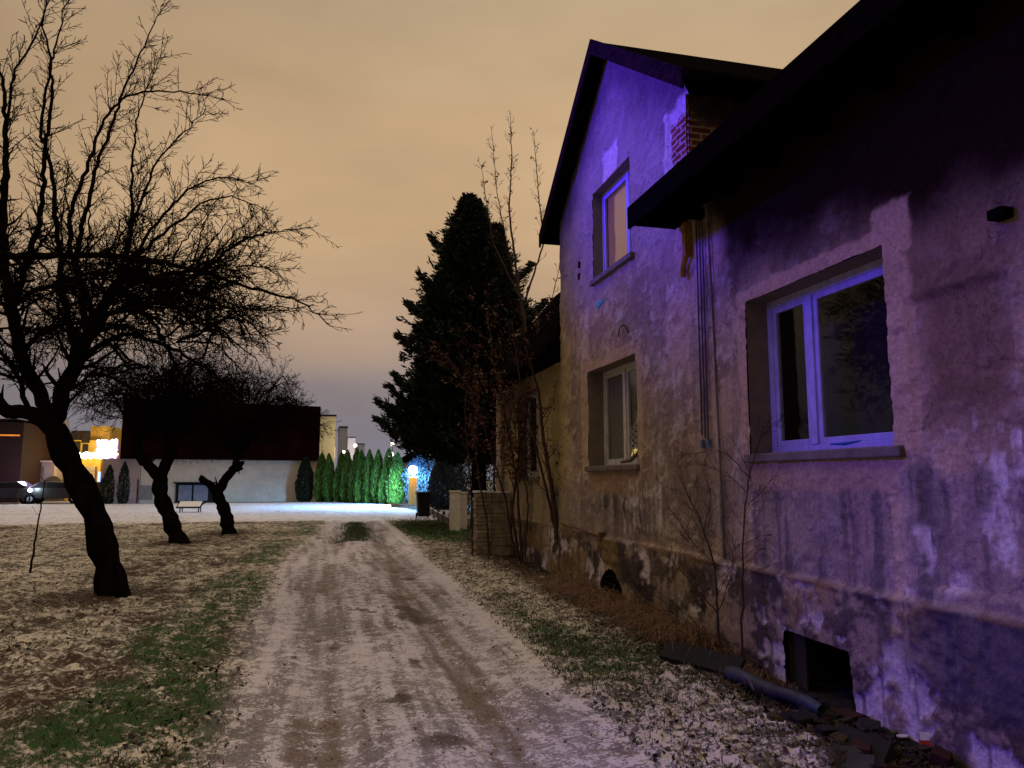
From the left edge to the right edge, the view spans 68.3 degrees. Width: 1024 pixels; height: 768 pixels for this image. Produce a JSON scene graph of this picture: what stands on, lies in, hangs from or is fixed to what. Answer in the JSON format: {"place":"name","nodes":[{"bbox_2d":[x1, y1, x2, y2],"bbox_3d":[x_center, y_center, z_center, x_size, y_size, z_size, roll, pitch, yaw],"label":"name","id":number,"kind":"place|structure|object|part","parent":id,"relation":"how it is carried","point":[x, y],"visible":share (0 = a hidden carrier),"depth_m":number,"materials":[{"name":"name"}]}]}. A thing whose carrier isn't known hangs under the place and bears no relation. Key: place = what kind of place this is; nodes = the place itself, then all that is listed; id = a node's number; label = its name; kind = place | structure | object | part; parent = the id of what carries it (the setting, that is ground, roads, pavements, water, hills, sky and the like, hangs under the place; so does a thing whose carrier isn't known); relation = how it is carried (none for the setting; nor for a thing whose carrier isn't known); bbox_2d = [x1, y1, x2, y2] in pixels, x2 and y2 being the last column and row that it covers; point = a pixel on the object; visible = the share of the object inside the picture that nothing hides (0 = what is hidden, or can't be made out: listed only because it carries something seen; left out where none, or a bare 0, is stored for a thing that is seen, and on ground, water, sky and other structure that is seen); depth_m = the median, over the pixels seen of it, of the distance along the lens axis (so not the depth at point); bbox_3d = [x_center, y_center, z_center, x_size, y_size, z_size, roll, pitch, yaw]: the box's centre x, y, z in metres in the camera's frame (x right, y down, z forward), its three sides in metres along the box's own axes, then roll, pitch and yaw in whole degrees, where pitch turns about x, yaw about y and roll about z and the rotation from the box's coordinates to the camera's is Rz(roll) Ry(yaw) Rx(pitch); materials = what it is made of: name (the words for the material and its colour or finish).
{"place":"outdoors","nodes":[
{"label":"outdoors","id":0,"kind":"place"},
{"bbox_2d":[0,502,470,524],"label":"street","id":1,"kind":"structure","parent":0,"point":[117,513],"depth_m":35.99,"materials":[{"name":"grey asphalt"}]},
{"bbox_2d":[176,498,211,511],"bbox_3d":[-15.678,5.954,37.406,1.643,0.759,0.879,2,-7,-14],"label":"handcart","id":2,"kind":"object","parent":1,"relation":"on","point":[190,504],"visible":0.94,"depth_m":37.26,"materials":[{"name":"wood"}]},
{"bbox_2d":[347,448,360,502],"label":"thuja","id":3,"kind":"object","parent":1,"relation":"on","point":[352,473],"visible":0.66,"depth_m":51.65,"materials":[{"name":"green plant"}]},
{"bbox_2d":[353,449,367,502],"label":"thuja","id":4,"kind":"object","parent":1,"relation":"on","point":[357,489],"visible":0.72,"depth_m":50.99,"materials":[{"name":"green plant"}]},
{"bbox_2d":[362,449,375,502],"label":"thuja","id":5,"kind":"object","parent":1,"relation":"on","point":[367,471],"visible":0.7,"depth_m":50.40,"materials":[{"name":"green plant"}]},
{"bbox_2d":[370,449,383,503],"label":"thuja","id":6,"kind":"object","parent":1,"relation":"on","point":[376,470],"visible":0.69,"depth_m":49.87,"materials":[{"name":"green plant"}]},
{"bbox_2d":[377,448,393,503],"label":"thuja","id":7,"kind":"object","parent":1,"relation":"on","point":[382,494],"visible":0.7,"depth_m":49.17,"materials":[{"name":"green plant"}]},
{"bbox_2d":[385,452,405,503],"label":"thuja","id":8,"kind":"object","parent":1,"relation":"on","point":[395,472],"visible":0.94,"depth_m":48.43,"materials":[{"name":"green plant"}]},
{"bbox_2d":[408,477,417,504],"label":"gate pillar","id":9,"kind":"structure","parent":1,"relation":"on","point":[412,486],"depth_m":45.25,"materials":[{"name":"beige brick"}]},
{"bbox_2d":[408,466,416,476],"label":"globe lamp","id":10,"kind":"object","parent":9,"relation":"on","point":[412,470],"visible":1,"depth_m":45.41,"materials":[{"name":"glass"}]},
{"bbox_2d":[401,455,432,503],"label":"garden bush","id":11,"kind":"object","parent":1,"relation":"on","point":[424,469],"visible":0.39,"depth_m":47.40,"materials":[{"name":"green plant"}]},
{"bbox_2d":[415,492,431,516],"bbox_3d":[-3.741,5.089,31.805,0.620,1.070,0.680,2,-7,-14],"label":"wheelie bin","id":12,"kind":"object","parent":1,"relation":"on","point":[423,503],"visible":1,"depth_m":31.53,"materials":[{"name":"plastic"}]},
{"bbox_2d":[426,461,458,509],"bbox_3d":[-3.734,5.178,40.487,1.776,3.171,1.963,2,-7,-14],"label":"garden bush","id":13,"kind":"object","parent":1,"relation":"on","point":[437,481],"visible":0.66,"depth_m":39.89,"materials":[{"name":"green plant"}]},
{"bbox_2d":[425,460,467,497],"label":"garden bush","id":14,"kind":"object","parent":1,"relation":"on","point":[445,474],"visible":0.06,"depth_m":46.96,"materials":[{"name":"green plant"}]},
{"bbox_2d":[444,461,495,514],"bbox_3d":[-0.812,3.844,34.684,4.379,4.363,4.270,-4,-8,31],"label":"garden bush","id":15,"kind":"object","parent":1,"relation":"on","point":[461,470],"visible":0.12,"depth_m":34.02,"materials":[{"name":"green plant"}]},
{"bbox_2d":[389,503,416,508],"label":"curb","id":16,"kind":"object","parent":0,"point":[404,506],"visible":0.64,"depth_m":40.29,"materials":[{"name":"grey concrete"}]},
{"bbox_2d":[398,453,423,498],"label":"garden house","id":17,"kind":"structure","parent":0,"point":[406,459],"depth_m":61.32,"materials":[{"name":"black glass"}]},
{"bbox_2d":[0,0,858,480],"label":"sky","id":18,"kind":"structure","parent":0,"point":[371,116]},
{"bbox_2d":[0,481,963,767],"bbox_3d":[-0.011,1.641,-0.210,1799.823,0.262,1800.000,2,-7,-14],"label":"ground","id":19,"kind":"structure","parent":0,"point":[176,565],"depth_m":7.11,"materials":[{"name":"brown plant"}]},
{"bbox_2d":[0,481,34,503],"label":"parked car","id":20,"kind":"object","parent":19,"relation":"on","point":[8,490],"visible":0.45,"depth_m":49.71,"materials":[{"name":"paint"}]},
{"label":"window","id":21,"kind":"part","parent":20,"relation":"part of","materials":[{"name":"glass"}]},
{"bbox_2d":[28,488,31,503],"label":"street lamp","id":22,"kind":"object","parent":19,"relation":"on","point":[29,490],"visible":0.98,"depth_m":49.30,"materials":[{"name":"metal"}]},
{"bbox_2d":[0,415,69,501],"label":"dark house","id":23,"kind":"structure","parent":19,"relation":"on","point":[24,451],"depth_m":53.25,"materials":[{"name":"dark brown plaster"}]},
{"bbox_2d":[29,476,44,572],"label":"sapling","id":24,"kind":"object","parent":19,"relation":"on","point":[31,561],"visible":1,"depth_m":13.12,"materials":[{"name":"brown plant"}]},
{"bbox_2d":[16,481,73,503],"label":"parked car","id":25,"kind":"object","parent":19,"relation":"on","point":[54,489],"visible":0.48,"depth_m":49.74,"materials":[{"name":"paint"}]},
{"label":"window","id":26,"kind":"part","parent":25,"relation":"part of","materials":[{"name":"glass"}]},
{"bbox_2d":[40,461,63,500],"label":"pale garage","id":27,"kind":"structure","parent":19,"relation":"on","point":[51,471],"depth_m":56.88,"materials":[{"name":"white paint"}]},
{"bbox_2d":[40,466,43,481],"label":"door","id":28,"kind":"structure","parent":27,"relation":"in","point":[42,467],"depth_m":56.74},
{"bbox_2d":[44,476,63,500],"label":"arched door","id":29,"kind":"structure","parent":27,"relation":"in","point":[53,478],"depth_m":56.80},
{"bbox_2d":[64,426,121,499],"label":"lit shop","id":30,"kind":"structure","parent":19,"relation":"on","point":[84,441],"depth_m":59.63},
{"bbox_2d":[71,431,79,438],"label":"window","id":31,"kind":"structure","parent":30,"relation":"in","point":[75,435],"depth_m":59.38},
{"bbox_2d":[75,442,80,451],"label":"window","id":32,"kind":"structure","parent":30,"relation":"in","point":[78,444],"depth_m":59.34,"materials":[{"name":"glass"}]},
{"bbox_2d":[82,444,87,452],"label":"window","id":33,"kind":"structure","parent":30,"relation":"in","point":[85,446],"depth_m":59.44,"materials":[{"name":"grey glass"}]},
{"bbox_2d":[81,431,89,442],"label":"window","id":34,"kind":"structure","parent":30,"relation":"in","point":[85,434],"depth_m":59.55,"materials":[{"name":"glass"}]},
{"bbox_2d":[80,452,105,458],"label":"fairy lights","id":35,"kind":"object","parent":30,"relation":"attached to","point":[85,455],"visible":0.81,"depth_m":58.38},
{"bbox_2d":[96,439,117,458],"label":"fairy lights","id":36,"kind":"object","parent":30,"relation":"attached to","point":[111,445],"visible":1,"depth_m":58.71},
{"bbox_2d":[96,472,100,492],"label":"light panel","id":37,"kind":"object","parent":19,"relation":"on","point":[98,481],"visible":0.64,"depth_m":58.53,"materials":[{"name":"metal"}]},
{"bbox_2d":[100,464,114,503],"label":"columnar shrub","id":38,"kind":"object","parent":19,"relation":"on","point":[106,481],"visible":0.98,"depth_m":49.52,"materials":[{"name":"green plant"}]},
{"bbox_2d":[116,461,130,503],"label":"columnar shrub","id":39,"kind":"object","parent":19,"relation":"on","point":[122,487],"visible":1,"depth_m":49.75,"materials":[{"name":"green plant"}]},
{"bbox_2d":[56,327,275,543],"bbox_3d":[-8.705,1.331,18.942,6.157,5.641,3.303,-1,-7,8],"label":"fruit tree","id":40,"kind":"object","parent":19,"relation":"on","point":[158,475],"visible":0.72,"depth_m":18.76,"materials":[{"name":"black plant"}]},
{"bbox_2d":[0,0,362,598],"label":"fruit tree","id":41,"kind":"object","parent":19,"relation":"on","point":[130,276],"visible":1,"depth_m":10.62,"materials":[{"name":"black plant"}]},
{"bbox_2d":[101,402,320,503],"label":"long building","id":42,"kind":"structure","parent":19,"relation":"on","point":[270,474],"depth_m":53.65,"materials":[{"name":"paint"}]},
{"bbox_2d":[174,482,215,502],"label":"window","id":43,"kind":"structure","parent":42,"relation":"in","point":[185,491],"depth_m":52.44,"materials":[{"name":"glass"}]},
{"bbox_2d":[159,350,340,534],"bbox_3d":[-7.996,1.498,22.510,5.763,6.110,4.542,2,-7,-14],"label":"fruit tree","id":44,"kind":"object","parent":19,"relation":"on","point":[273,410],"visible":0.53,"depth_m":22.20,"materials":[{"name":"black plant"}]},
{"bbox_2d":[294,455,313,501],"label":"thuja","id":45,"kind":"object","parent":19,"relation":"on","point":[303,492],"visible":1,"depth_m":54.56,"materials":[{"name":"green plant"}]},
{"bbox_2d":[313,452,328,501],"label":"thuja","id":46,"kind":"object","parent":19,"relation":"on","point":[318,493],"visible":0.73,"depth_m":54.02,"materials":[{"name":"green plant"}]},
{"bbox_2d":[319,414,336,489],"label":"apartment block","id":47,"kind":"structure","parent":19,"relation":"on","point":[327,444],"depth_m":92.23,"materials":[{"name":"concrete"}]},
{"bbox_2d":[322,453,334,501],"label":"thuja","id":48,"kind":"object","parent":19,"relation":"on","point":[328,474],"visible":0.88,"depth_m":53.54,"materials":[{"name":"green plant"}]},
{"bbox_2d":[332,451,345,501],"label":"thuja","id":49,"kind":"object","parent":19,"relation":"on","point":[336,483],"visible":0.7,"depth_m":52.93,"materials":[{"name":"green plant"}]},
{"bbox_2d":[337,426,347,459],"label":"apartment block","id":50,"kind":"structure","parent":19,"relation":"on","point":[342,440],"depth_m":121.90,"materials":[{"name":"concrete"}]},
{"bbox_2d":[339,450,352,502],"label":"thuja","id":51,"kind":"object","parent":19,"relation":"on","point":[345,469],"visible":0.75,"depth_m":52.35,"materials":[{"name":"green plant"}]},
{"bbox_2d":[347,437,355,478],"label":"apartment block","id":52,"kind":"structure","parent":19,"relation":"on","point":[350,444],"depth_m":156.25,"materials":[{"name":"concrete"}]},
{"bbox_2d":[355,443,364,452],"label":"apartment block","id":53,"kind":"structure","parent":19,"relation":"on","point":[359,446],"depth_m":205.65,"materials":[{"name":"concrete"}]},
{"bbox_2d":[201,520,670,767],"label":"lane","id":54,"kind":"structure","parent":19,"relation":"on","point":[273,736],"depth_m":6.12,"materials":[{"name":"beige gravel"}]},
{"bbox_2d":[429,505,449,525],"bbox_3d":[-2.814,5.073,28.917,0.100,0.580,9.284,1,-7,-10],"label":"fence","id":55,"kind":"object","parent":19,"relation":"on","point":[443,517],"visible":0.54,"depth_m":28.25,"materials":[{"name":"wood"}]},
{"bbox_2d":[449,490,460,530],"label":"brick pillar","id":56,"kind":"structure","parent":19,"relation":"on","point":[454,509],"depth_m":23.33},
{"bbox_2d":[370,191,548,526],"bbox_3d":[-1.338,-0.899,26.264,7.014,11.965,7.435,2,-7,-14],"label":"conifer","id":57,"kind":"object","parent":19,"relation":"on","point":[427,413],"visible":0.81,"depth_m":25.09,"materials":[{"name":"green plant"}]},
{"bbox_2d":[460,492,467,529],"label":"brick pillar","id":58,"kind":"structure","parent":19,"relation":"on","point":[463,518],"depth_m":23.85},
{"bbox_2d":[452,354,476,553],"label":"sapling","id":59,"kind":"object","parent":19,"relation":"on","point":[469,471],"visible":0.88,"depth_m":16.13,"materials":[{"name":"brown plant"}]},
{"bbox_2d":[0,520,953,767],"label":"fallen leaves","id":60,"kind":"object","parent":19,"relation":"on","point":[810,729],"visible":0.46,"depth_m":5.74,"materials":[{"name":"brown plant"}]},
{"bbox_2d":[465,378,489,557],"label":"sapling","id":61,"kind":"object","parent":19,"relation":"on","point":[478,472],"visible":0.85,"depth_m":15.36,"materials":[{"name":"brown plant"}]},
{"bbox_2d":[426,284,553,562],"bbox_3d":[-0.347,0.809,14.856,2.639,5.376,1.664,2,-7,-14],"label":"sapling","id":62,"kind":"object","parent":19,"relation":"on","point":[510,447],"visible":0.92,"depth_m":14.84,"materials":[{"name":"brown plant"}]},
{"bbox_2d":[472,491,510,555],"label":"masonry pier","id":63,"kind":"structure","parent":19,"relation":"on","point":[498,527],"depth_m":15.88,"materials":[{"name":"brown brick"}]},
{"bbox_2d":[476,111,559,333],"bbox_3d":[0.171,-2.026,19.584,2.553,10.560,0.904,3,-8,-20],"label":"tall sapling","id":64,"kind":"object","parent":19,"relation":"on","point":[518,292],"visible":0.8,"depth_m":19.80,"materials":[{"name":"brown plant"}]},
{"bbox_2d":[480,293,561,576],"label":"wing","id":65,"kind":"structure","parent":19,"relation":"on","point":[543,549],"depth_m":14.22,"materials":[{"name":"beige paint"}]},
{"bbox_2d":[518,387,539,480],"bbox_3d":[0.417,1.016,15.008,0.340,1.795,1.690,2,-7,-14],"label":"window","id":66,"kind":"structure","parent":65,"relation":"in","point":[537,477],"depth_m":15.71,"materials":[{"name":"white paint"}]},
{"bbox_2d":[492,294,562,544],"bbox_3d":[0.587,0.805,13.140,2.047,4.990,1.106,-2,-7,16],"label":"sapling","id":67,"kind":"object","parent":19,"relation":"on","point":[553,511],"visible":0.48,"depth_m":13.07,"materials":[{"name":"brown plant"}]},
{"bbox_2d":[597,569,696,631],"bbox_3d":[1.663,2.454,8.230,1.327,0.999,1.100,2,-7,-14],"label":"bramble","id":68,"kind":"object","parent":19,"relation":"on","point":[654,595],"visible":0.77,"depth_m":7.83,"materials":[{"name":"brown plant"}]},
{"bbox_2d":[539,39,793,629],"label":"gabled house","id":69,"kind":"structure","parent":19,"relation":"on","point":[641,121],"depth_m":10.17,"materials":[{"name":"paint"}]},
{"bbox_2d":[589,157,634,286],"bbox_3d":[1.495,-2.298,10.836,0.280,1.465,1.590,2,-7,-14],"label":"window","id":70,"kind":"structure","parent":69,"relation":"in","point":[612,222],"depth_m":11.23,"materials":[{"name":"purple paint"}]},
{"bbox_2d":[584,354,639,471],"bbox_3d":[1.535,0.452,10.623,0.422,1.535,1.970,2,-7,-14],"label":"window","id":71,"kind":"structure","parent":69,"relation":"in","point":[611,381],"depth_m":11.24,"materials":[{"name":"white paint"}]},
{"bbox_2d":[654,449,748,647],"bbox_3d":[1.858,1.517,7.008,1.087,1.832,0.530,0,-7,4],"label":"sapling","id":72,"kind":"object","parent":19,"relation":"on","point":[716,588],"visible":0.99,"depth_m":7.06,"materials":[{"name":"brown plant"}]},
{"bbox_2d":[659,640,745,674],"bbox_3d":[1.626,2.360,6.473,0.727,0.209,0.193,-6,-10,41],"label":"black board","id":73,"kind":"object","parent":19,"relation":"on","point":[713,661],"visible":0.77,"depth_m":6.46,"materials":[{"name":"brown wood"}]},
{"bbox_2d":[670,410,790,656],"bbox_3d":[2.001,1.309,6.754,1.146,2.207,0.554,-1,-7,8],"label":"sapling","id":74,"kind":"object","parent":19,"relation":"on","point":[743,573],"visible":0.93,"depth_m":6.75,"materials":[{"name":"brown plant"}]},
{"bbox_2d":[723,665,825,715],"bbox_3d":[1.961,2.303,5.708,0.126,0.144,0.999,3,-8,-22],"label":"old pipe","id":75,"kind":"object","parent":19,"relation":"on","point":[768,689],"visible":0.95,"depth_m":5.65,"materials":[{"name":"plastic"}]},
{"bbox_2d":[768,712,782,721],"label":"rubble stone","id":76,"kind":"object","parent":19,"relation":"on","point":[771,715],"visible":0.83,"depth_m":5.01,"materials":[{"name":"stone"}]},
{"bbox_2d":[779,711,817,724],"bbox_3d":[1.934,2.268,5.106,0.255,0.126,0.156,-3,-8,20],"label":"rubble stone","id":77,"kind":"object","parent":19,"relation":"on","point":[784,715],"visible":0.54,"depth_m":5.07,"materials":[{"name":"grey stone"}]},
{"bbox_2d":[789,712,812,726],"bbox_3d":[1.909,2.224,5.007,0.159,0.073,0.093,4,-8,-28],"label":"rubble stone","id":78,"kind":"object","parent":19,"relation":"on","point":[804,718],"visible":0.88,"depth_m":4.98,"materials":[{"name":"grey stone"}]},
{"bbox_2d":[792,704,824,721],"bbox_3d":[2.132,2.360,5.378,0.221,0.177,0.428,-1,-7,11],"label":"rubble stone","id":79,"kind":"object","parent":19,"relation":"on","point":[802,708],"visible":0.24,"depth_m":5.31,"materials":[{"name":"grey stone"}]},
{"bbox_2d":[803,693,818,699],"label":"rubble stone","id":80,"kind":"object","parent":19,"relation":"on","point":[815,697],"visible":0.24,"depth_m":5.92,"materials":[{"name":"grey stone"}]},
{"bbox_2d":[817,699,828,709],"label":"rubble stone","id":81,"kind":"object","parent":19,"relation":"on","point":[824,703],"visible":0.23,"depth_m":5.65,"materials":[{"name":"stone"}]},
{"bbox_2d":[627,0,1023,767],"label":"house","id":82,"kind":"structure","parent":19,"relation":"on","point":[851,180],"depth_m":5.42,"materials":[{"name":"paint"}]},
{"bbox_2d":[744,246,905,462],"bbox_3d":[2.723,-0.111,6.303,0.630,1.800,2.200,2,-7,-14],"label":"window","id":83,"kind":"structure","parent":82,"relation":"in","point":[842,402],"depth_m":6.63,"materials":[{"name":"purple paint"}]},
{"bbox_2d":[815,724,837,736],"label":"rubble stone","id":84,"kind":"object","parent":19,"relation":"on","point":[826,730],"visible":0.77,"depth_m":4.72,"materials":[{"name":"grey stone"}]},
{"bbox_2d":[824,710,841,719],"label":"rubble stone","id":85,"kind":"object","parent":19,"relation":"on","point":[834,715],"visible":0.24,"depth_m":5.37,"materials":[{"name":"stone"}]},
{"bbox_2d":[827,731,848,742],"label":"rubble stone","id":86,"kind":"object","parent":19,"relation":"on","point":[836,736],"visible":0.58,"depth_m":4.63,"materials":[{"name":"brown stone"}]},
{"bbox_2d":[833,724,855,733],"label":"rubble stone","id":87,"kind":"object","parent":19,"relation":"on","point":[842,728],"visible":0.22,"depth_m":4.97,"materials":[{"name":"grey stone"}]},
{"bbox_2d":[837,718,852,723],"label":"rubble stone","id":88,"kind":"object","parent":19,"relation":"on","point":[845,720],"visible":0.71,"depth_m":5.28,"materials":[{"name":"grey stone"}]},
{"bbox_2d":[831,708,865,721],"bbox_3d":[2.416,2.397,5.435,0.165,0.080,0.212,2,-7,-14],"label":"rubble stone","id":89,"kind":"object","parent":19,"relation":"on","point":[848,713],"visible":0.55,"depth_m":5.39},
{"bbox_2d":[835,745,862,753],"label":"rubble stone","id":90,"kind":"object","parent":19,"relation":"on","point":[852,748],"visible":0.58,"depth_m":4.39,"materials":[{"name":"grey stone"}]},
{"bbox_2d":[841,752,874,767],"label":"rubble stone","id":91,"kind":"object","parent":19,"relation":"on","point":[856,760],"visible":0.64,"depth_m":4.27,"materials":[{"name":"grey stone"}]},
{"bbox_2d":[850,737,871,753],"bbox_3d":[2.097,2.185,4.519,0.121,0.078,0.192,-5,-9,37],"label":"rubble stone","id":92,"kind":"object","parent":19,"relation":"on","point":[864,747],"visible":0.53,"depth_m":4.50,"materials":[{"name":"red brick"}]},
{"bbox_2d":[857,717,880,730],"bbox_3d":[2.436,2.330,5.171,0.152,0.106,0.130,-1,-7,6],"label":"rubble stone","id":93,"kind":"object","parent":19,"relation":"on","point":[869,724],"visible":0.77,"depth_m":5.12,"materials":[{"name":"grey stone"}]},
{"bbox_2d":[846,727,895,763],"bbox_3d":[2.163,2.219,4.593,0.203,0.152,0.306,6,-9,-38],"label":"rubble stone","id":94,"kind":"object","parent":19,"relation":"on","point":[883,749],"visible":0.57,"depth_m":4.54,"materials":[{"name":"grey stone"}]},
{"bbox_2d":[844,733,902,760],"bbox_3d":[2.227,2.238,4.659,0.170,0.125,0.290,6,-9,-40],"label":"rubble stone","id":95,"kind":"object","parent":19,"relation":"on","point":[899,753],"visible":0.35,"depth_m":4.58,"materials":[{"name":"stone"}]},
{"bbox_2d":[869,763,912,767],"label":"rubble stone","id":96,"kind":"object","parent":19,"relation":"on","point":[878,766],"visible":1,"depth_m":4.11,"materials":[{"name":"grey stone"}]},
{"bbox_2d":[896,734,908,737],"bbox_3d":[2.593,2.340,5.017,0.135,0.021,0.058,6,-9,-40],"label":"paper scrap","id":97,"kind":"object","parent":19,"relation":"on","point":[902,735],"visible":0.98,"depth_m":5.01,"materials":[{"name":"white paper"}]},
{"bbox_2d":[902,744,932,752],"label":"rubble stone","id":98,"kind":"object","parent":19,"relation":"on","point":[924,748],"visible":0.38,"depth_m":4.74,"materials":[{"name":"stone"}]},
{"bbox_2d":[918,732,931,746],"bbox_3d":[2.706,2.299,4.862,0.170,0.091,0.054,-1,-7,6],"label":"packaging scrap","id":99,"kind":"object","parent":19,"relation":"on","point":[924,736],"visible":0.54,"depth_m":4.87,"materials":[{"name":"red plastic"}]},
{"bbox_2d":[927,744,953,766],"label":"rubble stone","id":100,"kind":"object","parent":19,"relation":"on","point":[939,755],"visible":0.92,"depth_m":4.55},
{"bbox_2d":[460,550,834,696],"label":"dry grass","id":101,"kind":"structure","parent":0,"point":[600,596],"depth_m":8.29,"materials":[{"name":"plant"}]}
]}

